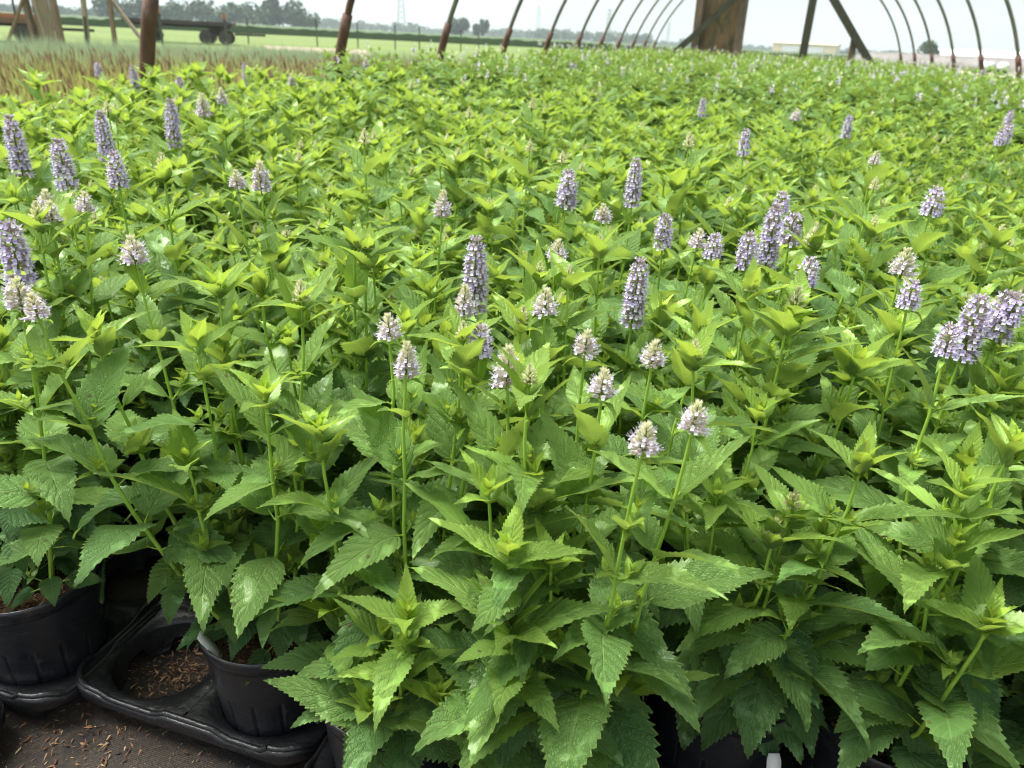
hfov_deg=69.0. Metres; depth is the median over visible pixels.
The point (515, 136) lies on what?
potted hyssop
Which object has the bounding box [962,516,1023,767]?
potted hyssop
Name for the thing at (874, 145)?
potted hyssop
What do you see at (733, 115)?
potted hyssop
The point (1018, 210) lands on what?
potted hyssop
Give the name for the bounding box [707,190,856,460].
potted hyssop
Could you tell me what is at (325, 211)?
potted hyssop
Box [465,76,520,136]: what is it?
potted hyssop
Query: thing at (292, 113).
potted hyssop
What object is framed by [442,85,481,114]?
potted hyssop
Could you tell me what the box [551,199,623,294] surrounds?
potted hyssop
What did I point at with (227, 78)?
potted hyssop
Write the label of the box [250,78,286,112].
potted hyssop
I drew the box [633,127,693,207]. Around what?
potted hyssop
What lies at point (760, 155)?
potted hyssop
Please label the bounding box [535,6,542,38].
power pylon
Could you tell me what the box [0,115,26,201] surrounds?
potted hyssop
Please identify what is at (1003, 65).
white tank
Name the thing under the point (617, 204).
potted hyssop
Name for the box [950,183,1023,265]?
potted hyssop
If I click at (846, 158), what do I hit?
potted hyssop
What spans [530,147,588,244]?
potted hyssop
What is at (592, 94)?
potted hyssop
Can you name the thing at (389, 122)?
potted hyssop
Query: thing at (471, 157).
potted hyssop
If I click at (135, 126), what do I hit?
potted hyssop
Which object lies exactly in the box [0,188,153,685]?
potted hyssop
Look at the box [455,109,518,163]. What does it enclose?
potted hyssop
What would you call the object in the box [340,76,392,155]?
potted hyssop
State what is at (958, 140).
potted hyssop
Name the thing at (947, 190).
potted hyssop
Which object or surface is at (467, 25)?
broadleaf tree
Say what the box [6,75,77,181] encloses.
potted hyssop
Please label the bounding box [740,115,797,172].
potted hyssop
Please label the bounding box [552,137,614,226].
potted hyssop
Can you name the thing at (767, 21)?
sky
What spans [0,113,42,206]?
potted hyssop
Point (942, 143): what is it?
potted hyssop
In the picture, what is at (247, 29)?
fence post
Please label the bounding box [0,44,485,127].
grass seed heads
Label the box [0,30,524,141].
tall grass
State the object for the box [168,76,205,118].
potted hyssop
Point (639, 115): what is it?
potted hyssop
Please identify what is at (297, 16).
woods
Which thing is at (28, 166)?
potted hyssop
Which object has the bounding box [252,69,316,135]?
potted hyssop
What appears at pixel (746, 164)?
potted hyssop
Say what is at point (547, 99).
potted hyssop
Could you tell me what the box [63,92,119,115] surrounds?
potted hyssop
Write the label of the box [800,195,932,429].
potted hyssop
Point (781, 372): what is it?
potted hyssop
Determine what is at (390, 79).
potted hyssop
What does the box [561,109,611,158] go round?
potted hyssop
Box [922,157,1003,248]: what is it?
potted hyssop
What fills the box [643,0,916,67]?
hoop
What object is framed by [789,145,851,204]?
potted hyssop
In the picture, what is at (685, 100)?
potted hyssop
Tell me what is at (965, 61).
netting tunnel
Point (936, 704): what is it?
potted hyssop
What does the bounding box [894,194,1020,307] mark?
potted hyssop
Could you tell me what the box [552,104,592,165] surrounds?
potted hyssop
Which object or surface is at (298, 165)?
potted hyssop
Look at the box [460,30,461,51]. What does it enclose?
fence post
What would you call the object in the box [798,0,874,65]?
timber brace frame
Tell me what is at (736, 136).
potted hyssop
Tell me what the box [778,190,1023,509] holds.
potted hyssop
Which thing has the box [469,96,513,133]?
potted hyssop
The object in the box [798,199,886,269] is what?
potted hyssop
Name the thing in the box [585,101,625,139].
potted hyssop
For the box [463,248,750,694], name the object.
potted hyssop
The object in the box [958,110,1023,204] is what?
potted hyssop
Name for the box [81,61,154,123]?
potted hyssop
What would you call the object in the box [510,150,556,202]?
potted hyssop
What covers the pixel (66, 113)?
potted hyssop
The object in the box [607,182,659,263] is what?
potted hyssop
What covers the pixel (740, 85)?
flower heads
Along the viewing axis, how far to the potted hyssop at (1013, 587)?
0.94 m
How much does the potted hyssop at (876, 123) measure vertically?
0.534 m
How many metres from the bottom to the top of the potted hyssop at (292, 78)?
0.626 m
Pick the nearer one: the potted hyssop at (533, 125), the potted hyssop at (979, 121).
the potted hyssop at (533, 125)
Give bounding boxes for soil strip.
[264,46,369,54]
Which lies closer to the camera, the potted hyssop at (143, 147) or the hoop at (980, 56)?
the potted hyssop at (143, 147)
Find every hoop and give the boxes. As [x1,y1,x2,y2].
[139,0,158,122]
[332,0,354,91]
[437,0,458,69]
[500,0,522,56]
[543,0,566,55]
[573,0,1021,79]
[596,0,983,77]
[615,0,955,74]
[630,0,933,63]
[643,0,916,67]
[651,0,902,63]
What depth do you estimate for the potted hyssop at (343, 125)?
2.98 m
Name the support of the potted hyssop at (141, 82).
on the floor
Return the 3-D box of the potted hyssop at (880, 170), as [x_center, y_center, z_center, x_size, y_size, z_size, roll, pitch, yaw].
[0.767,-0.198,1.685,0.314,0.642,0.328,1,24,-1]
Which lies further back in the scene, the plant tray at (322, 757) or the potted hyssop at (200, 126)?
the potted hyssop at (200, 126)
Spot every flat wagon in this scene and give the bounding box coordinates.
[0,0,94,42]
[121,17,265,44]
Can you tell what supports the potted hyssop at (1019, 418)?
on the floor
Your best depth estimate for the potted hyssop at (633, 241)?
1.37 m
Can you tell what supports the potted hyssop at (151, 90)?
on the floor
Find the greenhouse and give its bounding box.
[916,49,1023,57]
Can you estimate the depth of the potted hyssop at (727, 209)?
1.19 m
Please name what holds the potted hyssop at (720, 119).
on the floor
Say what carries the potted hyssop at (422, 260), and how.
on the floor
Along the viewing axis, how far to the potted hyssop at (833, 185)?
1.74 m
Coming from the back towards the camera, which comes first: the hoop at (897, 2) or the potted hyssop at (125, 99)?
the hoop at (897, 2)
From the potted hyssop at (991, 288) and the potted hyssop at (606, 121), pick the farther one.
the potted hyssop at (606, 121)
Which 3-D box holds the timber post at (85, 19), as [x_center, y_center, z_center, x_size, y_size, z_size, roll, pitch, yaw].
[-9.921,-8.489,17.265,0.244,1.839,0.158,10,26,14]
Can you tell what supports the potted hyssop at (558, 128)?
on the floor
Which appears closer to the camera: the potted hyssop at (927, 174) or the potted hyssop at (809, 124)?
the potted hyssop at (927, 174)
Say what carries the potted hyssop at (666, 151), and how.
on the floor
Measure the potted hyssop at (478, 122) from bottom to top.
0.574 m
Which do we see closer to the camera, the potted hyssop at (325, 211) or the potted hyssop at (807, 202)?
the potted hyssop at (325, 211)
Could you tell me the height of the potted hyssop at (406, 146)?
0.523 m
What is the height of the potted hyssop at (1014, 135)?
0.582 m
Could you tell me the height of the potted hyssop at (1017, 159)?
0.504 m
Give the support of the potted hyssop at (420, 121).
on the floor
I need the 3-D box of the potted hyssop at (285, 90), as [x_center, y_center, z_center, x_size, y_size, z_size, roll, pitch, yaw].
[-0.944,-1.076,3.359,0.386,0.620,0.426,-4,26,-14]
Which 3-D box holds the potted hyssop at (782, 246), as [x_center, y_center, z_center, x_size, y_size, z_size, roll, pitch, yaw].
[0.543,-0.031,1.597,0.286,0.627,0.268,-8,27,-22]
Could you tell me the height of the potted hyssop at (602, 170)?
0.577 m
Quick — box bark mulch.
[0,639,249,767]
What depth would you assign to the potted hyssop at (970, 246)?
1.54 m
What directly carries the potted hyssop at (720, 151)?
on the floor
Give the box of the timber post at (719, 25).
[671,0,748,59]
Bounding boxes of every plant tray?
[0,511,258,719]
[0,700,5,732]
[75,514,326,767]
[304,675,640,767]
[640,694,802,767]
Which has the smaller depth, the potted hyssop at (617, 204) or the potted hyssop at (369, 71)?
the potted hyssop at (617, 204)
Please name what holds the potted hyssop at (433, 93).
on the floor
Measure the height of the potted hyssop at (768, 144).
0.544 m
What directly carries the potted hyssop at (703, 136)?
on the floor
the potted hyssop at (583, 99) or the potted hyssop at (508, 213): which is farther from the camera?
the potted hyssop at (583, 99)
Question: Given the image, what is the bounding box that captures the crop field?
[0,11,855,58]
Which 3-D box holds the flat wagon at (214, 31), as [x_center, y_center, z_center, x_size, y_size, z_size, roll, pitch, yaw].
[-14.919,-16.721,35.418,6.100,0.960,2.200,-4,26,-14]
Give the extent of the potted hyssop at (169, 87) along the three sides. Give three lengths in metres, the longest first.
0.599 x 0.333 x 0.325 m
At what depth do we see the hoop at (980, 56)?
10.91 m
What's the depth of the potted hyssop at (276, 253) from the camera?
1.22 m
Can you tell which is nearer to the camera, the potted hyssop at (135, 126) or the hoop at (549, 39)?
the potted hyssop at (135, 126)
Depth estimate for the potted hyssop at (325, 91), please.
3.19 m
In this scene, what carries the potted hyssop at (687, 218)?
on the floor
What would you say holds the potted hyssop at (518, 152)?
on the floor
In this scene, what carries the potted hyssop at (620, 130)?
on the floor
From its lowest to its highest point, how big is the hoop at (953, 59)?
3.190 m
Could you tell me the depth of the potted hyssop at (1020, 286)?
1.63 m
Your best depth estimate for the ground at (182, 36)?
49.68 m
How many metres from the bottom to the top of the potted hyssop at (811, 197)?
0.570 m
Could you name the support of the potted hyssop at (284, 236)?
on the floor
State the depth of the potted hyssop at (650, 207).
1.98 m
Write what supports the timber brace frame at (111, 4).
on the ground at (182, 36)
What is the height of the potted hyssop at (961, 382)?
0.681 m
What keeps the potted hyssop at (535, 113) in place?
on the floor
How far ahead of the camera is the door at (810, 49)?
341.37 m
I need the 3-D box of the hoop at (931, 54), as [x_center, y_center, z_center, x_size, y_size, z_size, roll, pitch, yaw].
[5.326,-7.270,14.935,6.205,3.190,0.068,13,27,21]
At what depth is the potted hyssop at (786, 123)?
2.56 m
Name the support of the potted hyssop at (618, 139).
on the floor
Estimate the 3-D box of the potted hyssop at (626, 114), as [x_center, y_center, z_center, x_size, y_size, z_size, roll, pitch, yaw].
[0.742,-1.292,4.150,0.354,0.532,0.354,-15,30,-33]
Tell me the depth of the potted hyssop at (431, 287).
1.19 m
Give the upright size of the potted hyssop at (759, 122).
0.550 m
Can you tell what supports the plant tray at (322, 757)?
on the floor
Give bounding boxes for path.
[912,68,1023,77]
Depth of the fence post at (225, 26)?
22.15 m
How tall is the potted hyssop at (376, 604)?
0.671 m
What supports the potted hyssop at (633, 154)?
on the floor
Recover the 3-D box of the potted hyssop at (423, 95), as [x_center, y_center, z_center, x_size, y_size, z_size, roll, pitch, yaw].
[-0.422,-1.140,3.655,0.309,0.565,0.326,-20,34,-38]
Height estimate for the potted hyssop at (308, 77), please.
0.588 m
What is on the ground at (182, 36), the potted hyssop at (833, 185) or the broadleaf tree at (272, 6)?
the broadleaf tree at (272, 6)
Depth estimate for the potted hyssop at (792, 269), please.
1.37 m
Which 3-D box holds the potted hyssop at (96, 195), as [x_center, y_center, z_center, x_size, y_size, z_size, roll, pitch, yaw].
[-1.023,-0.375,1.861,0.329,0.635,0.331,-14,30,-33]
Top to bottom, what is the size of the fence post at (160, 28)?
1.300 m
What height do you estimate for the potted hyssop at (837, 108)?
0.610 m
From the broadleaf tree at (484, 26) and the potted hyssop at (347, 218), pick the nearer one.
the potted hyssop at (347, 218)
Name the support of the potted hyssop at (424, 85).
on the floor
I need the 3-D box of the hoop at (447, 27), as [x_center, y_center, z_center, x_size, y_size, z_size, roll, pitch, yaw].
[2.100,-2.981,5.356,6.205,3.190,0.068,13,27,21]
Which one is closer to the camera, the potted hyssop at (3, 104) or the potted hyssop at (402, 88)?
the potted hyssop at (3, 104)
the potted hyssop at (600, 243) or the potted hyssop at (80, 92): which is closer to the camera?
the potted hyssop at (600, 243)
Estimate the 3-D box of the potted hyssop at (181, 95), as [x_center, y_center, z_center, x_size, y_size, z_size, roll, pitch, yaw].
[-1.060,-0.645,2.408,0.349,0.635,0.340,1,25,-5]
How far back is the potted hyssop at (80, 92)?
2.71 m
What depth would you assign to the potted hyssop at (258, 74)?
3.19 m
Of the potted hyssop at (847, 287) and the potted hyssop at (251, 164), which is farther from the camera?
the potted hyssop at (251, 164)
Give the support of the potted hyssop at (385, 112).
on the floor
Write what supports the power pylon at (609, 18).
on the ground at (182, 36)
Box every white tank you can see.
[984,61,993,72]
[996,62,1008,73]
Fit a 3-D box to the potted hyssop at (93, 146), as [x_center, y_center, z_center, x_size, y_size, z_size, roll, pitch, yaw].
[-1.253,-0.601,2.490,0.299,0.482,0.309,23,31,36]
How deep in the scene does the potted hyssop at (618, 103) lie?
3.73 m
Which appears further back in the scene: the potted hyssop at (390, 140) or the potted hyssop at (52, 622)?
the potted hyssop at (390, 140)
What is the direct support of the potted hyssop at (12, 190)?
on the floor
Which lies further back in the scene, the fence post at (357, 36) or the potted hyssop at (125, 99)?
the fence post at (357, 36)
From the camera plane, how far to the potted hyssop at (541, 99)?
3.80 m
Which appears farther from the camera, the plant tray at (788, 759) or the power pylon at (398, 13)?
the power pylon at (398, 13)
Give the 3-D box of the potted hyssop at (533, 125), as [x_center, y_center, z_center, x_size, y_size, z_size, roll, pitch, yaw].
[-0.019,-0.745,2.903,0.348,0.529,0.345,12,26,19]
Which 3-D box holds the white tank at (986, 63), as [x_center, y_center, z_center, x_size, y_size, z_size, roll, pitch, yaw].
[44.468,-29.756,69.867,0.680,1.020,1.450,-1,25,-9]
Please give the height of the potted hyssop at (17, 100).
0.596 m
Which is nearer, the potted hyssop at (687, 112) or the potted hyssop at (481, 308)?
the potted hyssop at (481, 308)
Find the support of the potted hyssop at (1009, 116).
on the floor
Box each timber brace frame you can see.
[107,0,139,49]
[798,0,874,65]
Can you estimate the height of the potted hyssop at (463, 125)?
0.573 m
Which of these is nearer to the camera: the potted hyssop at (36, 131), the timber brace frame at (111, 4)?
the potted hyssop at (36, 131)
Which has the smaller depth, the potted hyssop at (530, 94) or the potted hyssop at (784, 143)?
the potted hyssop at (784, 143)
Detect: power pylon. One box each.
[397,0,405,24]
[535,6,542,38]
[604,8,613,41]
[665,23,671,41]
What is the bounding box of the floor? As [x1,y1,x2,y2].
[0,166,1022,767]
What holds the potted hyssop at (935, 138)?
on the floor
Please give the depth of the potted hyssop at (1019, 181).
2.45 m
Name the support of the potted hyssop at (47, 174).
on the plant tray
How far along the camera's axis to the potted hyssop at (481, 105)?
3.71 m
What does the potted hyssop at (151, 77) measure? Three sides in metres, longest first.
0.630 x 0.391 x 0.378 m
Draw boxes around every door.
[782,46,798,51]
[807,47,822,52]
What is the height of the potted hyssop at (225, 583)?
0.692 m
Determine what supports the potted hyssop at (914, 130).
on the floor
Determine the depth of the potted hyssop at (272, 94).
2.92 m
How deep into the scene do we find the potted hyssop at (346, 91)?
3.63 m
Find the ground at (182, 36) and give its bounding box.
[0,25,1023,82]
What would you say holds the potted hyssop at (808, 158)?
on the floor
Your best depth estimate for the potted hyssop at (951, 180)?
2.59 m
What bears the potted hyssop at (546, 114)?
on the floor
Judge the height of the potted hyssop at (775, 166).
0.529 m
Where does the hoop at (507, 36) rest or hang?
on the floor
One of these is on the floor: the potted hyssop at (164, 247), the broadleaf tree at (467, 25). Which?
the potted hyssop at (164, 247)
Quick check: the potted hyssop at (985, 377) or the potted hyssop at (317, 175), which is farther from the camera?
the potted hyssop at (317, 175)
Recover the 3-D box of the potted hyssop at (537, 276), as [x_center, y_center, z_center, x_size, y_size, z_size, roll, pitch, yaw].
[-0.069,0.158,1.028,0.363,0.701,0.314,-12,29,-30]
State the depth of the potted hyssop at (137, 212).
1.53 m
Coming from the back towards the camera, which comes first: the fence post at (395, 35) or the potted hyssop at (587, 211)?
the fence post at (395, 35)
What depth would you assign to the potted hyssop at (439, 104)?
2.69 m
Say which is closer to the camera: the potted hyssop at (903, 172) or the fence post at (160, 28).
the potted hyssop at (903, 172)
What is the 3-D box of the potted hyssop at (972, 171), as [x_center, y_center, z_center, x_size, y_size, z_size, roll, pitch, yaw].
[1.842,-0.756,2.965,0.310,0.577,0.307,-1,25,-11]
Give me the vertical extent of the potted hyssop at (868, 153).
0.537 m
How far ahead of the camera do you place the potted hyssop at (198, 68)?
3.00 m
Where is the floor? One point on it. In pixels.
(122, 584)
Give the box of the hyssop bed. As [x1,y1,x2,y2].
[228,44,1023,189]
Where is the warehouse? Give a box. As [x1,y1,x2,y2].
[772,41,841,53]
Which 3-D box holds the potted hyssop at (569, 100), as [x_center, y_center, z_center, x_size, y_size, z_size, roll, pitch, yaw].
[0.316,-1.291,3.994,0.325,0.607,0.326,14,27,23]
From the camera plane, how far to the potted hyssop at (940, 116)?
3.40 m
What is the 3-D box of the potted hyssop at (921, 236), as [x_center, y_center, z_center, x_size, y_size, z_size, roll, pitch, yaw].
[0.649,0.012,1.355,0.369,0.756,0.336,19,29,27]
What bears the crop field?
on the ground at (182, 36)
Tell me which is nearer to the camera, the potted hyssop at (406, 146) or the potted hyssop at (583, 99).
the potted hyssop at (406, 146)
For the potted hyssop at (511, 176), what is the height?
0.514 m
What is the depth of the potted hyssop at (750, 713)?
0.84 m
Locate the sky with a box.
[0,0,1023,52]
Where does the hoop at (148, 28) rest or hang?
on the floor
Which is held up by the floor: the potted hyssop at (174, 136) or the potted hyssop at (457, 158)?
the potted hyssop at (457, 158)
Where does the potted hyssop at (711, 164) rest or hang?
on the floor
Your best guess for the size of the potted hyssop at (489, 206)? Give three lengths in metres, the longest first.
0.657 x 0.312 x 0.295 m
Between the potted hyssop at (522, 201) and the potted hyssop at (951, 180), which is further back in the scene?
the potted hyssop at (951, 180)
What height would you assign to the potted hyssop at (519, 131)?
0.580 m
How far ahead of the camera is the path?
61.81 m
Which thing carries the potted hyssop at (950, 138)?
on the floor
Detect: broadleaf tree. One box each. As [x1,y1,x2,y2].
[260,0,282,25]
[446,18,465,34]
[455,17,470,34]
[472,23,479,35]
[479,18,490,35]
[915,40,941,54]
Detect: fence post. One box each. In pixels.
[158,8,163,48]
[222,13,228,49]
[246,17,248,42]
[315,19,317,46]
[356,23,358,47]
[394,25,395,49]
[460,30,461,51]
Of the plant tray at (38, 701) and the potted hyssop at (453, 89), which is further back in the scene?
the potted hyssop at (453, 89)
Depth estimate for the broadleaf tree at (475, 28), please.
305.75 m
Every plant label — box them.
[197,631,222,657]
[766,753,780,767]
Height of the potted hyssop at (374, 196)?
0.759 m
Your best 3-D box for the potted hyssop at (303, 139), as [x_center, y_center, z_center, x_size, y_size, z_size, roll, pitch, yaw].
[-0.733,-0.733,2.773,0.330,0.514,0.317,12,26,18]
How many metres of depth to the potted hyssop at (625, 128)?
2.98 m
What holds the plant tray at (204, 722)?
on the floor
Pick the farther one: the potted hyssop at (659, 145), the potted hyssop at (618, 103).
the potted hyssop at (618, 103)
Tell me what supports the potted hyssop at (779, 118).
on the floor
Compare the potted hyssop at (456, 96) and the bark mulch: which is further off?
the potted hyssop at (456, 96)
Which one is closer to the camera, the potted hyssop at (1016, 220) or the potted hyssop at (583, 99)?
the potted hyssop at (1016, 220)
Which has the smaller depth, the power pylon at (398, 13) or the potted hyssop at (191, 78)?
the potted hyssop at (191, 78)
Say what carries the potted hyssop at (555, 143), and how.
on the floor
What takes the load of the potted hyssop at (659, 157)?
on the floor
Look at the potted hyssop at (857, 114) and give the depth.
3.61 m
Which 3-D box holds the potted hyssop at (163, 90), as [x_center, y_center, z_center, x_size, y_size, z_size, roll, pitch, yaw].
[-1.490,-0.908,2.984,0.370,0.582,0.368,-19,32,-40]
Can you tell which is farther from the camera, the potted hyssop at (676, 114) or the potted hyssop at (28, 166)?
the potted hyssop at (676, 114)
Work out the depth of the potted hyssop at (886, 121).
3.11 m
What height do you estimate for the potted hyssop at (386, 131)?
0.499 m
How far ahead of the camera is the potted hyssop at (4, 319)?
1.55 m
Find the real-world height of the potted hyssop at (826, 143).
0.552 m
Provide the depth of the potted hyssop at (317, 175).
2.04 m
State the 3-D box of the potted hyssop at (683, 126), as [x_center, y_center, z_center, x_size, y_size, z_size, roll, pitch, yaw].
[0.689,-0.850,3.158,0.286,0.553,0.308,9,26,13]
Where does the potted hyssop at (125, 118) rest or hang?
on the floor
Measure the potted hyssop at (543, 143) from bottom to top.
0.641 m
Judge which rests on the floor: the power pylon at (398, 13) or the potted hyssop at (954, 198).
the potted hyssop at (954, 198)
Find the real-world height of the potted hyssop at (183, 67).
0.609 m
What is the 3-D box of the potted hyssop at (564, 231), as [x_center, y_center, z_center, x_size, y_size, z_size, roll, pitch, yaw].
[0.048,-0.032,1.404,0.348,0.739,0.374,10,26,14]
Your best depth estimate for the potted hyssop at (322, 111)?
2.83 m
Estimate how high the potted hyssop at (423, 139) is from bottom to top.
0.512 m
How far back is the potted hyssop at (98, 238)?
1.29 m
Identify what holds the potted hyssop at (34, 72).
on the floor
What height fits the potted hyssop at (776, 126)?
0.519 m
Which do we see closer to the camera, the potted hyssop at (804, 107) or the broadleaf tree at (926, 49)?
the potted hyssop at (804, 107)
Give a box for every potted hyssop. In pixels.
[0,93,27,132]
[0,94,54,208]
[0,100,106,286]
[0,101,92,196]
[0,109,166,310]
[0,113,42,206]
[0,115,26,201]
[0,137,181,513]
[0,141,92,281]
[0,172,86,371]
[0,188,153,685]
[0,254,10,322]
[0,255,128,457]
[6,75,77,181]
[14,67,83,179]
[17,234,368,736]
[26,65,70,143]
[33,105,142,211]
[35,96,146,227]
[52,90,96,180]
[54,95,133,184]
[57,73,146,181]
[57,100,171,285]
[62,134,273,524]
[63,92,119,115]
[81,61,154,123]
[84,127,142,197]
[87,86,187,221]
[94,78,158,140]
[97,105,169,152]
[100,98,228,254]
[104,81,171,150]
[108,156,245,311]
[109,197,241,397]
[113,62,170,151]
[133,80,234,245]
[134,60,181,124]
[135,92,249,245]
[135,102,199,150]
[143,79,183,137]
[154,115,255,271]
[167,59,230,145]
[167,62,206,98]
[167,154,263,332]
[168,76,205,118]
[174,76,232,148]
[181,103,248,244]
[183,158,395,459]
[184,219,430,591]
[185,72,226,96]
[188,87,292,216]
[194,201,338,359]
[201,63,281,147]
[211,62,257,105]
[219,79,295,147]
[221,84,253,107]
[226,180,357,327]
[227,131,340,334]
[229,151,298,259]
[230,89,240,119]
[231,93,293,204]
[238,98,315,178]
[244,147,323,242]
[246,71,329,145]
[246,90,334,186]
[249,303,563,767]
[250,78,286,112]
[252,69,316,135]
[265,111,288,136]
[277,73,336,137]
[278,75,312,103]
[278,136,375,242]
[279,82,338,157]
[283,116,344,196]
[285,189,474,467]
[291,200,402,369]
[292,115,358,224]
[297,172,393,273]
[303,79,344,136]
[304,85,366,159]
[304,91,384,175]
[310,100,390,215]
[311,76,345,109]
[317,130,408,229]
[322,106,388,160]
[324,128,444,306]
[328,239,594,537]
[331,81,369,125]
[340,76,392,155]
[340,77,391,132]
[340,133,404,218]
[342,119,435,281]
[348,143,500,286]
[359,57,408,119]
[359,80,413,154]
[367,69,412,131]
[367,129,407,215]
[372,98,406,168]
[376,193,510,372]
[379,82,427,142]
[379,90,432,160]
[379,140,436,258]
[389,122,443,231]
[390,79,453,182]
[390,104,437,178]
[393,92,480,231]
[393,235,621,469]
[400,341,773,767]
[404,71,449,120]
[406,89,430,155]
[407,130,503,269]
[413,106,460,170]
[419,187,517,331]
[420,147,548,333]
[423,103,492,208]
[426,88,454,151]
[433,107,510,245]
[434,139,486,233]
[440,112,500,212]
[441,103,470,150]
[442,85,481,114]
[443,106,519,175]
[445,89,480,113]
[446,78,504,143]
[452,114,511,155]
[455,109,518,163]
[458,138,602,354]
[461,135,540,239]
[463,133,558,288]
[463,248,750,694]
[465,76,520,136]
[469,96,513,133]
[480,168,619,406]
[492,123,542,170]
[493,95,525,145]
[495,104,540,144]
[501,220,726,556]
[502,98,564,169]
[506,112,541,169]
[508,93,544,133]
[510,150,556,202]
[513,97,563,203]
[515,166,580,254]
[519,101,594,193]
[521,89,565,144]
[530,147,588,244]
[530,188,758,412]
[535,89,595,147]
[536,93,586,141]
[539,103,563,162]
[544,133,642,216]
[545,125,586,166]
[549,83,596,138]
[550,171,649,272]
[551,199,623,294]
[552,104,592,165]
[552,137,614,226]
[554,85,602,139]
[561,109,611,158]
[575,142,641,194]
[576,94,631,155]
[576,107,623,157]
[578,154,657,342]
[583,147,669,241]
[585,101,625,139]
[587,157,729,353]
[592,112,649,187]
[592,120,641,178]
[597,102,627,129]
[600,167,715,372]
[602,120,648,163]
[606,106,679,217]
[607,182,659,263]
[612,107,648,157]
[612,317,964,767]
[615,89,653,160]
[615,131,732,342]
[619,91,658,160]
[620,103,659,160]
[622,135,681,262]
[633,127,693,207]
[633,143,721,296]
[641,117,761,253]
[648,117,694,166]
[650,108,695,159]
[650,117,706,201]
[652,106,694,180]
[656,157,731,259]
[659,94,712,128]
[664,151,729,300]
[670,256,922,592]
[674,98,735,190]
[676,249,830,400]
[682,130,724,238]
[683,108,745,159]
[693,120,750,193]
[695,128,740,252]
[701,128,807,357]
[703,107,757,159]
[703,159,802,295]
[704,101,752,157]
[706,170,847,339]
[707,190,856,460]
[714,156,811,251]
[715,126,817,259]
[717,108,819,259]
[722,109,751,158]
[722,225,831,388]
[723,132,804,258]
[728,135,802,186]
[738,109,789,136]
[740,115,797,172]
[740,122,794,178]
[746,112,783,159]
[763,321,1023,767]
[773,101,852,178]
[778,176,990,447]
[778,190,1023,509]
[783,119,859,190]
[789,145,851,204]
[789,179,863,229]
[790,114,867,228]
[790,133,834,188]
[791,133,867,225]
[792,172,933,303]
[794,118,816,157]
[795,98,826,144]
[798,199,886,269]
[799,144,895,268]
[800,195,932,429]
[803,151,921,375]
[819,278,1023,596]
[824,121,881,190]
[835,107,877,155]
[835,121,917,193]
[849,134,926,197]
[850,115,899,196]
[852,165,965,291]
[853,161,943,291]
[857,139,927,218]
[866,117,945,191]
[866,136,928,244]
[867,116,909,159]
[874,112,950,182]
[888,187,983,313]
[889,320,1023,522]
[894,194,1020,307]
[895,116,954,205]
[896,134,944,195]
[905,147,955,212]
[908,130,1023,248]
[909,156,977,226]
[910,224,1023,358]
[911,237,1023,415]
[912,252,1023,415]
[913,134,986,227]
[920,112,979,210]
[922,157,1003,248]
[924,127,969,187]
[935,136,1000,224]
[941,117,1023,239]
[946,123,1023,274]
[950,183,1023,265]
[951,115,1023,211]
[952,145,1023,237]
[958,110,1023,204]
[961,199,1023,298]
[962,110,1023,219]
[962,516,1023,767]
[972,211,1023,301]
[984,246,1023,360]
[988,482,1023,707]
[990,177,1023,273]
[998,126,1023,230]
[1004,154,1023,226]
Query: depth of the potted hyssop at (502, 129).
2.69 m
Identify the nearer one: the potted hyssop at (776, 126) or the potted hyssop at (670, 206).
the potted hyssop at (670, 206)
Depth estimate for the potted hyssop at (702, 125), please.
2.95 m
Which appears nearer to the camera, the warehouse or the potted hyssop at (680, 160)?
the potted hyssop at (680, 160)
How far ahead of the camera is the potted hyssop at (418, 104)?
3.43 m
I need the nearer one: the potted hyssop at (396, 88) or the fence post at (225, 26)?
the potted hyssop at (396, 88)
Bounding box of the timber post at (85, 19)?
[80,0,90,48]
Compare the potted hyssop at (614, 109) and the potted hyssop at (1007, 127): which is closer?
the potted hyssop at (1007, 127)
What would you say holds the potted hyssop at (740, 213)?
on the floor
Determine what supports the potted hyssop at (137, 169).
on the plant tray
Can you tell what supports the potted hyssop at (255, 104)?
on the floor
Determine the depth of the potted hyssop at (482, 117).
3.20 m
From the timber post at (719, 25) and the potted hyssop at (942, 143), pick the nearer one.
the potted hyssop at (942, 143)
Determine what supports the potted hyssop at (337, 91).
on the floor
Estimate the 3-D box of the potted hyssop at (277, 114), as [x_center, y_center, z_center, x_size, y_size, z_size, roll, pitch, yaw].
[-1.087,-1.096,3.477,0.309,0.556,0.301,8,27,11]
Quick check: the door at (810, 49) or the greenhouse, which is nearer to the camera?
the greenhouse
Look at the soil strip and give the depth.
35.31 m
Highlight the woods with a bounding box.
[0,0,912,54]
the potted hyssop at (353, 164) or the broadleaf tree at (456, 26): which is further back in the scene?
the broadleaf tree at (456, 26)
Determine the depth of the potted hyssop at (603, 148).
2.60 m
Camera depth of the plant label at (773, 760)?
0.90 m
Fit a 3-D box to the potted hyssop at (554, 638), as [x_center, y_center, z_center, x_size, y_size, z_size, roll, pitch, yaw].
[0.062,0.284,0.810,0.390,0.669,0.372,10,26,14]
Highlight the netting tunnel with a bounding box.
[855,52,1023,72]
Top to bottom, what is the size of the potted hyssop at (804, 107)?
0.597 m
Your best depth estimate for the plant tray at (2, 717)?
1.02 m
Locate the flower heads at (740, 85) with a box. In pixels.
[315,39,1023,116]
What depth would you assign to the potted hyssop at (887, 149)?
2.62 m
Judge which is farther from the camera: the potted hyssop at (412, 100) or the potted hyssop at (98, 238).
the potted hyssop at (412, 100)
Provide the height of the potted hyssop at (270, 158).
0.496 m
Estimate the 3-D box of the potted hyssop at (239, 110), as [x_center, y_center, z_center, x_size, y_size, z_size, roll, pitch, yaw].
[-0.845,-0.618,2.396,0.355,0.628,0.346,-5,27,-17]
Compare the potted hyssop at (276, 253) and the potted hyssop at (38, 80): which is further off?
the potted hyssop at (38, 80)

